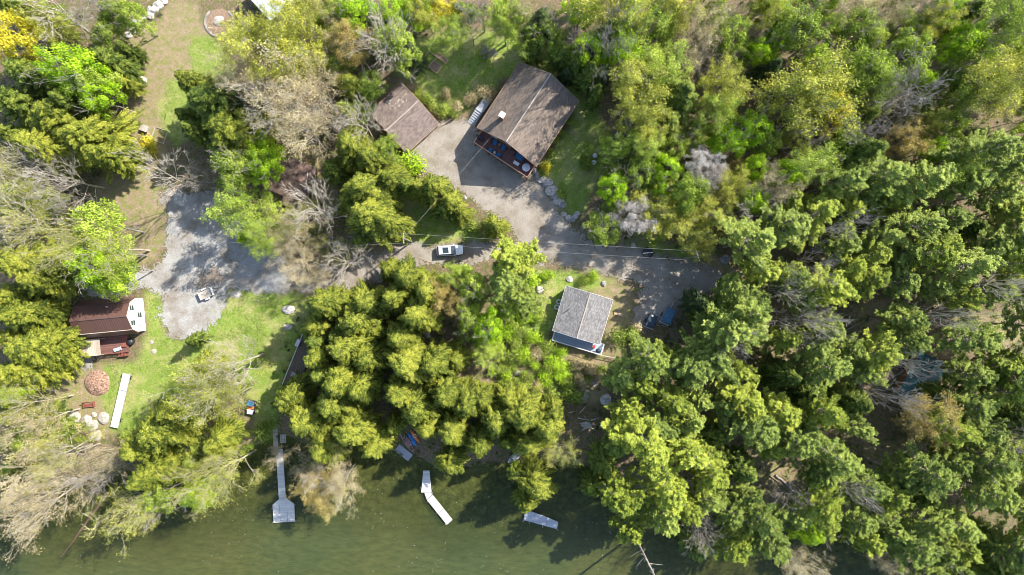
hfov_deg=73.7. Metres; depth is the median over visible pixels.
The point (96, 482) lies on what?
bare tree
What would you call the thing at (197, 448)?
conifer tree
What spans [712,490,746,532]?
pine tree
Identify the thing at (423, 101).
shrub
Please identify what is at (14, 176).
budding tree
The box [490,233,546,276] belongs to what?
pine tree
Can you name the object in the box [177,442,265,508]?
budding tree
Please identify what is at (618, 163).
leafy tree
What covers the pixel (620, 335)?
shrub
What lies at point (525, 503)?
conifer tree
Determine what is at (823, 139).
bare tree
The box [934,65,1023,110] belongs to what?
budding tree
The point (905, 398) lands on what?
bare tree
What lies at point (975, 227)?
conifer tree
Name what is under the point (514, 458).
rowboat
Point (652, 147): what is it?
budding tree
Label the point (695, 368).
pine tree
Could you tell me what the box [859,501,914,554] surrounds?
pine tree
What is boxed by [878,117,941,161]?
budding tree
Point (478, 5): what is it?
bare tree
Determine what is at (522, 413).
conifer tree
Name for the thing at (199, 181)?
bare tree
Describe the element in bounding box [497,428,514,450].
conifer tree
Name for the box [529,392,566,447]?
conifer tree
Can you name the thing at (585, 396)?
wooden steps
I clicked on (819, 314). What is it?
bare tree
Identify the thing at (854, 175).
pine tree
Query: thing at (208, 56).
budding tree
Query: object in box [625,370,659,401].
pine tree
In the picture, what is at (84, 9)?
bare tree
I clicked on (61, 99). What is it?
conifer tree
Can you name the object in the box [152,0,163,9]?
boulder
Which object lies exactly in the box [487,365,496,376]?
shrub
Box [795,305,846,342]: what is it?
pine tree
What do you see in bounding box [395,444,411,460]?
dock section
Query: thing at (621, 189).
leafy tree
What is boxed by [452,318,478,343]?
leafy tree
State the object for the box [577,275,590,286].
shrub
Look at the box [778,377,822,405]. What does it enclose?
conifer tree
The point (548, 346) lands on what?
shrub
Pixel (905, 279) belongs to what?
pine tree
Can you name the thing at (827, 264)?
bare tree
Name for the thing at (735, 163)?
budding tree
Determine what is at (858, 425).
pine tree
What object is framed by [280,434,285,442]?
shore pallet
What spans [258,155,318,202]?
woodland shed
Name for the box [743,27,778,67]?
leafy tree
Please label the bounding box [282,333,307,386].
shaded deck
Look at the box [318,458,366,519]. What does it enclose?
budding tree
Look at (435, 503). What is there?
dock
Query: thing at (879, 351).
pine tree
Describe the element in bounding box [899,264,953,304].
pine tree
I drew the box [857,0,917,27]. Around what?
budding tree
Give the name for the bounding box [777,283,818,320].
pine tree
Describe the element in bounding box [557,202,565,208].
boulder
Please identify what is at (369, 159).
conifer tree
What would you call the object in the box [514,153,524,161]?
loveseat
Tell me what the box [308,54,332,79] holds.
conifer tree
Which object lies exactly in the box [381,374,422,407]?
conifer tree
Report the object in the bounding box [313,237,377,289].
bare tree
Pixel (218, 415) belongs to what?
shrub
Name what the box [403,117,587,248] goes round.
driveway
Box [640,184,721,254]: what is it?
budding tree
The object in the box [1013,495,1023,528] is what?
pine tree
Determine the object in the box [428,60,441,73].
raised bed
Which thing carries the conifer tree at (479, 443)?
on the ground at (478, 494)
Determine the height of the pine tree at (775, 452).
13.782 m
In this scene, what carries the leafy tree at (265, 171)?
on the ground at (478, 494)
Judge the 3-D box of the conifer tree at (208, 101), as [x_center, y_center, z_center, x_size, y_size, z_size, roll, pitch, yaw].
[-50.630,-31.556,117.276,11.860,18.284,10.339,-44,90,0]
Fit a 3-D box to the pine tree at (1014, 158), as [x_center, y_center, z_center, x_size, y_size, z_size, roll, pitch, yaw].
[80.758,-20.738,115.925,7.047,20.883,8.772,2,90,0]
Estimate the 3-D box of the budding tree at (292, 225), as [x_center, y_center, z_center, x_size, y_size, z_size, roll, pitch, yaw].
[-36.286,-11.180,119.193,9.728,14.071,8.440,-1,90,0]
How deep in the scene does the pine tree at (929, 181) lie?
109.33 m
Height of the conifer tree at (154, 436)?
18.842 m
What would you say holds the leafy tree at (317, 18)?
on the ground at (478, 494)
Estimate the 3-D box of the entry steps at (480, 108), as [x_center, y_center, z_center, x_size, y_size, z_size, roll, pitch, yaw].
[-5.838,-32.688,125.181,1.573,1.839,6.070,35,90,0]
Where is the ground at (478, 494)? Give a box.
[0,0,1023,574]
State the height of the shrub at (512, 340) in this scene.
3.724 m
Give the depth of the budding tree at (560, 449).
115.21 m
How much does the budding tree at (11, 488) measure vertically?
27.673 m
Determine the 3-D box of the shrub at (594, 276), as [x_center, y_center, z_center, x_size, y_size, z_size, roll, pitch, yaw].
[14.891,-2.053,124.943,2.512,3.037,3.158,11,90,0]
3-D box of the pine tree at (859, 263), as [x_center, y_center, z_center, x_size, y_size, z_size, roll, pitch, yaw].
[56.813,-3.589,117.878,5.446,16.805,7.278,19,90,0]
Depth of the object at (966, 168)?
111.30 m
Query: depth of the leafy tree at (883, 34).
115.33 m
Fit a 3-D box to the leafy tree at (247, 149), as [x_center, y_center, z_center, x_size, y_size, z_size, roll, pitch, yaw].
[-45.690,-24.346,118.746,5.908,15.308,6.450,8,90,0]
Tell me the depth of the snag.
116.30 m
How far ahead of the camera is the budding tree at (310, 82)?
110.22 m
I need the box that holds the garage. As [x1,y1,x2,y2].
[373,83,438,152]
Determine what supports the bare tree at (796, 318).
on the ground at (478, 494)
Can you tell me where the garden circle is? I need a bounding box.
[204,9,233,36]
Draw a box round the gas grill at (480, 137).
[476,134,483,141]
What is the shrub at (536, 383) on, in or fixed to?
on the ground at (478, 494)
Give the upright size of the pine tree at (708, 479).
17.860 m
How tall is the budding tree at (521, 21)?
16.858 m
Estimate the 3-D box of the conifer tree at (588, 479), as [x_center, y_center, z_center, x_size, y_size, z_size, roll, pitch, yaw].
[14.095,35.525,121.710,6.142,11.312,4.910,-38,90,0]
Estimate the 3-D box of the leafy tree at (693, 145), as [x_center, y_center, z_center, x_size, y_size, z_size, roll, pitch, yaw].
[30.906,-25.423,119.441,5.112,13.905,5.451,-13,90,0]
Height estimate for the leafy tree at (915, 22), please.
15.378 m
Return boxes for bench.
[82,401,94,407]
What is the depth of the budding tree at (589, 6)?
109.34 m
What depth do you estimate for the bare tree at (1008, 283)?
106.90 m
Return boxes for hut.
[892,352,943,402]
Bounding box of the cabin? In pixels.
[552,286,612,354]
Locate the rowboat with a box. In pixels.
[508,454,519,462]
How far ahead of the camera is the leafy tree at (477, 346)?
119.55 m
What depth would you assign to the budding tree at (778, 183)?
112.45 m
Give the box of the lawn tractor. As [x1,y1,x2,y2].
[246,400,257,414]
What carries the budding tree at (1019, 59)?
on the ground at (478, 494)
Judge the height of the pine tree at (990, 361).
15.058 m
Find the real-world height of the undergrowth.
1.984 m
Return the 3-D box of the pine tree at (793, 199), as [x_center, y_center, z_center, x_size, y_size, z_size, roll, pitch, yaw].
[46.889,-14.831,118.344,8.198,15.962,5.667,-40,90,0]
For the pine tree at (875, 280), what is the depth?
113.87 m
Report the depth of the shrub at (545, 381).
124.04 m
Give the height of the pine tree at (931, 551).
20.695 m
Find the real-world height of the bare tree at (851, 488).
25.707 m
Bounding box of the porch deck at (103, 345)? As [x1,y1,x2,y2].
[80,335,128,356]
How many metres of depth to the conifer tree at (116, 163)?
117.36 m
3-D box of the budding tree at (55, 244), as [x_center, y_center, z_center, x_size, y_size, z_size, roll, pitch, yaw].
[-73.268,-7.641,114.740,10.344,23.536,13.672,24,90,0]
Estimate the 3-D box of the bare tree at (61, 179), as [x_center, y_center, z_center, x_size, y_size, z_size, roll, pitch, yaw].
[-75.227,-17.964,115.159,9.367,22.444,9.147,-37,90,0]
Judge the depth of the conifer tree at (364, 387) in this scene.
116.23 m
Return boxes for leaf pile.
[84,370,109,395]
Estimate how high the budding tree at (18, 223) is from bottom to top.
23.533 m
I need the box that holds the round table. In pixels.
[522,163,529,171]
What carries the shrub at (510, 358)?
on the ground at (478, 494)
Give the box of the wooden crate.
[139,124,149,131]
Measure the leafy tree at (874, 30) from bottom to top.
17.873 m
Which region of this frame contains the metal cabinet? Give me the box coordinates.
[294,339,301,346]
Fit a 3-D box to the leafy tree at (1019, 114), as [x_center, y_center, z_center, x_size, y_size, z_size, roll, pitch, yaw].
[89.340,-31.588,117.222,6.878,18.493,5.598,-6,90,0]
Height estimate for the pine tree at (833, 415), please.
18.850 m
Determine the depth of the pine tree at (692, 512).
112.02 m
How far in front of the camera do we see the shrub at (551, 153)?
124.74 m
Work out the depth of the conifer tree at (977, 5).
115.66 m
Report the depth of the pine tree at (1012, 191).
114.06 m
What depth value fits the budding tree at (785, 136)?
116.44 m
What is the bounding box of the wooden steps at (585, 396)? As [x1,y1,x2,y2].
[581,390,590,402]
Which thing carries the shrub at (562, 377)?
on the ground at (478, 494)
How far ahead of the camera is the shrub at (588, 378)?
124.70 m
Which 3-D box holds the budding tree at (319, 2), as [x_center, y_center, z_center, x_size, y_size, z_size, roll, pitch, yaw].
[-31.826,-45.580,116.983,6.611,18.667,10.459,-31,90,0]
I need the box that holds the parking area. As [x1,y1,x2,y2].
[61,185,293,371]
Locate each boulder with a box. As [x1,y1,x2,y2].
[67,409,80,422]
[81,414,91,423]
[86,420,98,431]
[90,430,101,440]
[98,412,108,423]
[124,32,131,38]
[146,12,153,18]
[147,5,158,13]
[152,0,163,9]
[159,0,167,4]
[173,192,186,206]
[213,16,223,25]
[231,291,241,297]
[282,305,294,313]
[284,324,292,329]
[536,176,545,182]
[536,286,543,293]
[544,178,552,185]
[545,185,557,195]
[552,196,564,204]
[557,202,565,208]
[565,215,571,220]
[566,276,572,281]
[581,421,591,428]
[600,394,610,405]
[720,254,730,263]
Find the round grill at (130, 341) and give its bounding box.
[126,338,134,344]
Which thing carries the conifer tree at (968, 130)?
on the ground at (478, 494)
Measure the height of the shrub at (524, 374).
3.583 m
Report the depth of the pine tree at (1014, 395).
113.22 m
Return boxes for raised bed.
[151,127,167,143]
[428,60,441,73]
[435,52,448,63]
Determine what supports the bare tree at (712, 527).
on the ground at (478, 494)
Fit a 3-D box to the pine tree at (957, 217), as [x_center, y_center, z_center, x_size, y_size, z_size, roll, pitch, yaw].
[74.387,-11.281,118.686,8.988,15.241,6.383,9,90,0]
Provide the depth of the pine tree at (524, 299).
114.69 m
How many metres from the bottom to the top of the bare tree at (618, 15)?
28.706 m
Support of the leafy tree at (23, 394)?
on the ground at (478, 494)
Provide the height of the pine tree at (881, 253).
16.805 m
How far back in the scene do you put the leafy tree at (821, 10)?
115.19 m
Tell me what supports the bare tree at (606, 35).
on the ground at (478, 494)
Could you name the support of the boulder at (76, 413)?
on the ground at (478, 494)
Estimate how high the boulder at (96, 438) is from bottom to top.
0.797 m
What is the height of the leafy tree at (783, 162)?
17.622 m
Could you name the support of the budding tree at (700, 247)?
on the ground at (478, 494)
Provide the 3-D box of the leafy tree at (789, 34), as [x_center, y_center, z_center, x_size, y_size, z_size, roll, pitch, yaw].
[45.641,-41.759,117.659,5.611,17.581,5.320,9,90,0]
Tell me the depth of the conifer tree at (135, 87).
121.81 m
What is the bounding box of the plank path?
[273,428,278,449]
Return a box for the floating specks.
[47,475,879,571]
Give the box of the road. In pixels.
[282,237,743,334]
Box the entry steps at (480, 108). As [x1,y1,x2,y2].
[468,95,492,125]
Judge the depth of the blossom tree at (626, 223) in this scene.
116.24 m
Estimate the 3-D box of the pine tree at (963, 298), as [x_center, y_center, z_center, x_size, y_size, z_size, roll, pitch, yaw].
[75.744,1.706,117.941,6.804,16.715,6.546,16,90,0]
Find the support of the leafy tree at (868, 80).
on the ground at (478, 494)
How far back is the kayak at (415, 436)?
126.06 m
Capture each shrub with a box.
[117,427,130,446]
[136,132,155,156]
[142,139,158,159]
[211,412,228,424]
[238,440,255,459]
[253,419,276,444]
[393,148,428,179]
[413,85,425,99]
[418,91,431,103]
[424,95,439,112]
[434,101,450,118]
[440,86,452,101]
[447,105,457,119]
[448,99,463,113]
[460,88,478,106]
[468,218,481,233]
[473,84,496,104]
[475,43,493,63]
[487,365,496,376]
[490,335,502,354]
[494,361,515,376]
[495,369,511,382]
[500,320,517,342]
[501,342,522,366]
[506,334,522,350]
[506,374,523,386]
[508,364,519,374]
[510,321,528,341]
[514,341,530,360]
[515,358,525,366]
[516,312,538,322]
[516,314,522,322]
[516,370,534,383]
[523,328,543,344]
[524,272,540,289]
[524,353,535,365]
[524,379,533,390]
[529,361,539,370]
[529,379,542,394]
[530,346,542,360]
[533,338,557,356]
[533,370,551,390]
[534,306,546,326]
[537,167,545,178]
[537,270,555,280]
[537,358,555,376]
[539,158,551,174]
[541,382,559,397]
[543,353,566,371]
[546,147,554,156]
[551,136,559,147]
[551,370,560,380]
[552,358,574,376]
[553,345,568,359]
[555,369,572,385]
[556,378,576,399]
[557,188,568,199]
[558,129,566,138]
[561,385,585,406]
[564,356,585,370]
[565,115,573,124]
[572,370,583,380]
[575,376,588,390]
[577,157,595,171]
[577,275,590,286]
[579,153,589,168]
[582,359,597,376]
[583,373,592,383]
[587,268,599,282]
[593,369,605,384]
[596,363,607,375]
[608,327,628,347]
[625,321,638,342]
[627,320,642,332]
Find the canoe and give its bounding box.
[401,435,413,451]
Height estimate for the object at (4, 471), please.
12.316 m
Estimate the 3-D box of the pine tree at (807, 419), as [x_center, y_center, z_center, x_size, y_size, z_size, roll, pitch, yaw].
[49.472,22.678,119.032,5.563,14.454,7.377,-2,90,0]
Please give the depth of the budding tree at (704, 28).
113.01 m
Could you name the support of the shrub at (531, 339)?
on the ground at (478, 494)
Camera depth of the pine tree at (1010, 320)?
116.09 m
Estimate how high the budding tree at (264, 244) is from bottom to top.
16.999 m
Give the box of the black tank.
[642,247,652,257]
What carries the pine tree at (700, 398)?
on the ground at (478, 494)
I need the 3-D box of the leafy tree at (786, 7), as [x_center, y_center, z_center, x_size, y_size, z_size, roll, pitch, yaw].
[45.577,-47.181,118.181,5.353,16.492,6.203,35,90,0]
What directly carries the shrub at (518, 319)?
on the ground at (478, 494)
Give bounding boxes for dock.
[110,372,131,427]
[271,449,295,522]
[420,470,451,524]
[523,511,557,528]
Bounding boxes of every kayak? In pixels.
[408,433,415,445]
[410,430,419,442]
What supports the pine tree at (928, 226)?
on the ground at (478, 494)
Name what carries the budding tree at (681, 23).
on the ground at (478, 494)
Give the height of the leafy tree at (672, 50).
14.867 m
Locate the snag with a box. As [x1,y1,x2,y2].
[632,544,659,574]
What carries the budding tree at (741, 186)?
on the ground at (478, 494)
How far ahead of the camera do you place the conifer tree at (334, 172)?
119.64 m
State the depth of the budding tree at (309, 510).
121.23 m
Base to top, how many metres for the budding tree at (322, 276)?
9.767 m
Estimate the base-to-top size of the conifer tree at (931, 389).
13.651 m
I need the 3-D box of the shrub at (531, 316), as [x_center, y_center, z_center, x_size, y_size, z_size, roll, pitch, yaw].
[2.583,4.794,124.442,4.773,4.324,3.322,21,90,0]
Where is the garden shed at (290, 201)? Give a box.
[281,196,302,209]
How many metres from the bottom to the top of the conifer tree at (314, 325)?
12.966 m
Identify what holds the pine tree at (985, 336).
on the ground at (478, 494)
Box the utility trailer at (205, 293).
[197,287,220,299]
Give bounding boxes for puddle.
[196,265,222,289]
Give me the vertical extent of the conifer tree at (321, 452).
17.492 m
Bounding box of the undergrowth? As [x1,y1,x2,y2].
[0,0,1023,568]
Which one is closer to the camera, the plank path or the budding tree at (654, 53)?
the budding tree at (654, 53)
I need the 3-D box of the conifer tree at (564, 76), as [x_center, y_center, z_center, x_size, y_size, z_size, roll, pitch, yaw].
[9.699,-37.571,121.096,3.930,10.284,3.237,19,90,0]
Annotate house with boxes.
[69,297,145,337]
[251,0,300,21]
[474,62,578,179]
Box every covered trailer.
[644,308,657,329]
[659,301,675,325]
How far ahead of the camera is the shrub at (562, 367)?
124.07 m
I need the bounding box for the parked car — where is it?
[436,244,463,256]
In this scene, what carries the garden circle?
on the ground at (478, 494)
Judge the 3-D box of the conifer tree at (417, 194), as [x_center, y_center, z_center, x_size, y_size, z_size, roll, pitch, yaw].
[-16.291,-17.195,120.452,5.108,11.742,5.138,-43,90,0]
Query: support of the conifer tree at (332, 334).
on the ground at (478, 494)
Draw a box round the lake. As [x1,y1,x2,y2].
[0,491,797,574]
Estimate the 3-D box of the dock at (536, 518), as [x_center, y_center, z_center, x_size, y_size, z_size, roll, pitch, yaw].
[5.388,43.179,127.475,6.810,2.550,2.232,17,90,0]
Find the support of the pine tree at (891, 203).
on the ground at (478, 494)
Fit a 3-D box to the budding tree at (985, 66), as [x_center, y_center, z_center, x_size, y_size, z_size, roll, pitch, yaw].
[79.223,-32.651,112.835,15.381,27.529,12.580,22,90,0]
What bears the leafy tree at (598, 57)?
on the ground at (478, 494)
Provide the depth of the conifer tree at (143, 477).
114.07 m
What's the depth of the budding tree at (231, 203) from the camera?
111.57 m
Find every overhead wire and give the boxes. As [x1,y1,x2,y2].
[132,234,387,247]
[138,243,394,256]
[411,243,697,260]
[417,234,686,250]
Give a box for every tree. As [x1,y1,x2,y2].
[0,0,33,28]
[0,8,63,66]
[0,84,46,129]
[0,122,29,148]
[0,134,39,181]
[0,141,66,185]
[0,149,59,217]
[0,169,72,227]
[0,172,74,253]
[0,197,72,254]
[0,235,76,300]
[0,282,49,309]
[0,295,73,337]
[0,317,45,346]
[0,349,79,391]
[0,372,79,431]
[0,382,38,407]
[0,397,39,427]
[0,397,79,451]
[0,400,92,526]
[0,428,22,453]
[0,452,108,528]
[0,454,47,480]
[0,461,103,567]
[0,463,94,540]
[1,53,74,99]
[2,215,96,278]
[2,316,91,374]
[5,428,104,497]
[8,0,89,53]
[9,127,93,184]
[9,407,92,455]
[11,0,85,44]
[12,396,78,436]
[13,0,99,48]
[15,149,104,209]
[18,41,123,96]
[19,266,94,302]
[21,62,128,110]
[22,441,100,479]
[23,167,92,216]
[23,187,144,257]
[25,98,115,143]
[29,349,82,370]
[35,221,150,285]
[35,317,67,336]
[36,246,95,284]
[47,88,116,118]
[51,0,125,32]
[59,107,145,183]
[61,238,139,293]
[64,266,132,302]
[68,455,132,509]
[70,439,130,485]
[71,76,135,119]
[73,241,153,295]
[76,482,175,561]
[79,14,129,47]
[82,141,150,181]
[88,45,147,85]
[93,0,130,26]
[104,0,158,36]
[108,140,201,204]
[112,51,142,75]
[112,73,148,98]
[116,41,149,66]
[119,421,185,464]
[119,476,188,519]
[122,488,177,533]
[125,447,189,491]
[135,354,259,429]
[136,385,214,457]
[150,450,236,521]
[154,365,209,400]
[155,376,226,428]
[170,473,223,512]
[172,158,220,194]
[174,69,222,100]
[174,107,201,121]
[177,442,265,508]
[178,345,274,414]
[179,119,214,152]
[182,436,219,471]
[185,328,214,346]
[186,81,264,134]
[188,346,225,377]
[190,334,264,389]
[195,9,268,92]
[198,355,229,378]
[199,174,276,238]
[202,412,256,459]
[205,111,282,173]
[206,143,266,190]
[207,128,286,180]
[210,65,239,86]
[211,1,262,66]
[212,34,359,138]
[213,50,268,103]
[213,382,261,418]
[215,62,312,138]
[216,6,307,86]
[227,36,288,101]
[232,141,261,158]
[233,106,284,144]
[233,145,290,189]
[234,218,291,262]
[236,218,274,245]
[238,190,288,252]
[245,17,294,80]
[250,79,339,162]
[252,0,323,66]
[257,7,341,71]
[259,30,330,91]
[259,206,311,258]
[260,236,333,288]
[262,440,294,470]
[264,52,351,107]
[267,197,333,245]
[271,369,317,416]
[273,91,323,155]
[281,171,352,239]
[281,369,320,406]
[284,96,351,138]
[285,453,347,523]
[287,0,326,29]
[288,394,338,440]
[289,443,327,493]
[299,312,336,336]
[301,266,330,290]
[301,462,342,494]
[302,343,335,371]
[302,489,323,514]
[303,0,336,43]
[303,333,329,350]
[305,434,351,468]
[306,282,353,321]
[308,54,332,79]
[308,360,337,386]
[309,424,349,464]
[313,0,342,41]
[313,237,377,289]
[315,233,355,267]
[316,389,370,423]
[317,3,367,57]
[318,0,352,25]
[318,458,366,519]
[319,360,359,400]
[320,16,384,74]
[321,25,356,84]
[322,156,352,187]
[324,332,382,365]
[326,326,341,344]
[329,401,387,446]
[331,95,392,144]
[331,99,368,132]
[334,0,379,37]
[334,192,353,219]
[334,285,389,338]
[335,72,384,103]
[335,125,376,173]
[337,170,405,214]
[345,0,418,79]
[345,193,403,252]
[346,367,388,406]
[347,225,372,255]
[349,277,397,318]
[350,9,372,44]
[350,62,388,101]
[350,333,390,373]
[352,98,377,124]
[354,144,404,176]
[358,417,402,459]
[363,12,421,64]
[368,17,386,59]
[373,132,404,167]
[373,205,419,245]
[376,0,412,35]
[377,165,412,200]
[378,256,400,282]
[379,334,435,387]
[380,280,415,314]
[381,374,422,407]
[385,23,422,78]
[385,318,425,350]
[387,405,407,434]
[391,251,431,294]
[393,0,438,31]
[396,295,444,334]
[397,176,416,199]
[399,381,449,427]
[402,0,457,30]
[403,41,431,77]
[410,178,426,203]
[412,265,453,309]
[413,415,441,438]
[418,336,465,381]
[420,172,453,210]
[426,0,469,25]
[426,13,472,54]
[426,276,464,316]
[426,368,464,411]
[429,204,454,221]
[432,443,470,474]
[435,188,467,216]
[437,261,477,291]
[437,407,470,446]
[444,338,473,372]
[448,0,485,31]
[450,375,489,420]
[451,8,492,45]
[451,206,477,228]
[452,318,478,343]
[453,0,498,34]
[455,296,481,333]
[456,264,489,308]
[464,419,495,458]
[467,291,487,313]
[468,342,501,377]
[468,376,497,410]
[470,304,507,349]
[472,330,494,351]
[479,0,522,50]
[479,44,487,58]
[479,397,510,441]
[480,211,511,241]
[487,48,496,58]
[487,261,531,305]
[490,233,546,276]
[490,342,506,362]
[491,0,525,37]
[494,296,518,324]
[494,375,521,408]
[495,286,550,319]
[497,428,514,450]
[499,382,544,433]
[504,5,537,61]
[504,453,560,499]
[506,428,546,456]
[506,460,522,479]
[507,0,549,29]
[509,482,540,513]
[518,7,556,50]
[521,39,544,67]
[529,19,568,60]
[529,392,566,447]
[538,37,553,62]
[541,388,563,421]
[541,429,583,469]
[543,3,580,45]
[543,44,572,74]
[554,0,604,30]
[557,66,573,87]
[563,11,599,53]
[565,0,628,42]
[566,42,585,85]
[567,29,613,78]
[569,21,637,89]
[570,61,599,96]
[575,470,607,497]
[581,83,604,112]
[582,207,623,247]
[583,64,610,94]
[584,434,617,478]
[587,17,620,71]
[587,464,655,518]
[588,0,670,48]
[594,155,624,188]
[595,0,654,56]
[596,13,651,79]
[596,167,631,206]
[597,118,640,163]
[600,96,673,152]
[600,194,626,217]
[600,403,673,482]
[600,428,627,458]
[601,348,635,397]
[602,0,648,62]
[604,390,644,425]
[607,57,677,126]
[607,196,669,236]
[608,57,651,99]
[608,506,651,545]
[615,118,666,177]
[622,149,656,191]
[623,176,696,242]
[625,37,698,105]
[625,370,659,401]
[628,330,670,384]
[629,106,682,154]
[634,216,666,248]
[637,64,652,86]
[637,459,688,516]
[638,0,681,48]
[638,400,680,446]
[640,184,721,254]
[640,496,681,537]
[641,116,666,148]
[643,0,706,36]
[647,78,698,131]
[647,175,672,199]
[650,0,670,15]
[650,37,684,76]
[650,153,685,182]
[653,382,697,426]
[655,338,685,385]
[658,125,698,163]
[660,344,714,390]
[662,18,723,77]
[663,166,717,213]
[665,423,728,475]
[673,386,706,439]
[676,126,704,156]
[677,287,708,315]
[677,488,703,526]
[677,519,711,562]
[679,321,739,386]
[679,508,726,559]
[680,0,749,58]
[682,115,707,142]
[682,144,731,191]
[682,179,739,230]
[682,380,718,412]
[682,518,718,549]
[683,293,729,334]
[683,301,768,352]
[684,221,726,264]
[686,34,721,78]
[687,451,732,499]
[689,479,728,517]
[692,181,789,263]
[693,89,746,142]
[693,412,728,448]
[695,51,759,114]
[697,0,728,37]
[701,118,750,158]
[701,522,758,566]
[702,0,726,4]
[705,46,737,78]
[705,124,725,146]
[706,2,753,55]
[706,379,735,431]
[708,328,759,362]
[710,272,745,310]
[711,162,758,213]
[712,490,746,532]
[713,211,776,271]
[714,373,765,426]
[717,273,773,354]
[718,443,757,483]
[720,42,750,70]
[723,254,792,291]
[724,350,760,385]
[726,0,753,19]
[726,406,780,450]
[729,154,750,181]
[729,480,762,507]
[731,27,870,136]
[732,183,794,214]
[734,96,774,148]
[736,150,777,183]
[738,0,797,33]
[738,490,785,541]
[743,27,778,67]
[743,435,789,461]
[744,57,782,91]
[746,122,800,156]
[747,160,807,212]
[747,520,792,566]
[750,0,782,13]
[753,89,781,111]
[753,346,802,391]
[754,0,797,33]
[754,68,835,126]
[757,321,805,357]
[759,21,801,58]
[759,203,813,254]
[761,272,822,311]
[761,386,801,432]
[762,1,830,54]
[763,305,854,350]
[765,158,827,191]
[765,179,808,211]
[765,474,815,512]
[768,493,813,530]
[769,256,812,304]
[773,115,814,155]
[776,416,820,460]
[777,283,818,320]
[778,129,848,184]
[778,236,844,286]
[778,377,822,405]
[779,302,854,339]
[779,542,836,574]
[784,124,835,155]
[785,23,826,70]
[785,524,849,548]
[787,154,840,193]
[787,261,861,307]
[787,325,831,370]
[788,0,828,32]
[788,475,845,543]
[789,456,841,495]
[790,397,817,433]
[793,39,844,86]
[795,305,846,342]
[796,109,893,167]
[797,190,844,252]
[798,385,849,430]
[800,341,853,396]
[802,424,864,482]
[803,146,846,178]
[806,160,873,204]
[807,91,854,138]
[809,11,852,44]
[809,206,886,241]
[811,0,847,10]
[811,218,862,268]
[813,120,874,169]
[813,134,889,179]
[819,0,875,36]
[823,378,873,414]
[828,71,857,95]
[830,4,886,54]
[830,251,868,284]
[830,324,866,366]
[831,410,879,445]
[832,43,872,74]
[833,195,866,235]
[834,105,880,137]
[835,476,884,513]
[837,466,893,501]
[839,354,888,388]
[839,519,887,558]
[840,370,948,424]
[840,496,879,543]
[841,38,916,97]
[841,324,903,373]
[844,148,915,211]
[844,177,881,212]
[847,60,910,118]
[847,230,892,277]
[849,6,890,51]
[849,263,892,301]
[855,35,957,137]
[856,474,913,516]
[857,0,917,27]
[858,217,909,249]
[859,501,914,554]
[860,548,919,574]
[861,72,929,149]
[866,63,919,101]
[868,191,912,215]
[868,449,918,489]
[870,514,944,573]
[873,302,931,337]
[873,321,933,359]
[877,205,949,245]
[877,242,927,271]
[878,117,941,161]
[879,0,921,17]
[879,260,921,305]
[883,2,932,49]
[883,159,957,214]
[883,440,961,502]
[885,25,937,85]
[886,349,954,385]
[886,388,965,444]
[888,547,949,574]
[890,473,940,506]
[891,232,964,272]
[892,0,961,38]
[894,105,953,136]
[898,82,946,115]
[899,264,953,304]
[900,498,954,541]
[902,135,957,166]
[902,402,985,449]
[903,64,961,90]
[903,414,951,452]
[908,301,1005,332]
[912,0,973,41]
[913,379,966,406]
[915,443,973,479]
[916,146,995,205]
[918,0,976,27]
[918,203,974,239]
[919,246,1007,297]
[921,531,959,566]
[924,315,1004,355]
[925,99,998,143]
[926,496,986,547]
[927,5,1023,68]
[927,128,1023,173]
[928,40,969,67]
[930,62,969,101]
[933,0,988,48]
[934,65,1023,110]
[934,559,975,574]
[937,74,973,96]
[937,280,987,317]
[937,533,983,566]
[939,348,999,389]
[940,159,998,203]
[940,215,988,242]
[941,414,1010,452]
[943,418,1023,497]
[946,43,1023,127]
[947,126,988,145]
[948,386,999,427]
[950,0,1023,55]
[951,38,1016,88]
[954,171,1023,211]
[955,463,1021,511]
[956,345,1021,376]
[958,507,1008,555]
[959,264,1023,312]
[959,378,1023,410]
[961,553,1013,574]
[963,134,1023,187]
[963,279,1015,312]
[964,218,1018,269]
[970,32,1023,66]
[971,485,1023,524]
[973,0,1023,32]
[973,195,1023,234]
[974,342,1023,378]
[975,391,1023,441]
[976,213,1023,246]
[982,192,1023,219]
[982,234,1023,297]
[984,49,1023,114]
[984,274,1023,319]
[985,306,1023,341]
[987,425,1023,477]
[987,520,1023,574]
[989,419,1023,459]
[990,104,1023,133]
[995,90,1023,118]
[996,358,1023,408]
[999,521,1023,574]
[1004,471,1023,497]
[1006,123,1023,154]
[1011,173,1023,182]
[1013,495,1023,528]
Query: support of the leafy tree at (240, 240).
on the ground at (478, 494)
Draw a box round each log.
[61,492,108,556]
[775,474,795,492]
[846,315,874,330]
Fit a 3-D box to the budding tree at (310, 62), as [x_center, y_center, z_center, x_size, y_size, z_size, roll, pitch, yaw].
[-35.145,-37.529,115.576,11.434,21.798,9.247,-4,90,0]
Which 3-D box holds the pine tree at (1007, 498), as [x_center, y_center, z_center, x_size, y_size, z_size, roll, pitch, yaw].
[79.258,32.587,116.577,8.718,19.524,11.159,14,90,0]
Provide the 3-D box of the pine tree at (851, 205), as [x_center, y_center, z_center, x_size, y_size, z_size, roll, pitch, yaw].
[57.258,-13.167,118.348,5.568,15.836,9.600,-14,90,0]
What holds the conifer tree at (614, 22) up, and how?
on the ground at (478, 494)
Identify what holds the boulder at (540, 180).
on the ground at (478, 494)
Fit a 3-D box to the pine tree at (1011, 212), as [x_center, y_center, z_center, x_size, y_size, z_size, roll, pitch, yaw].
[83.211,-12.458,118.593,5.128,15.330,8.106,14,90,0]

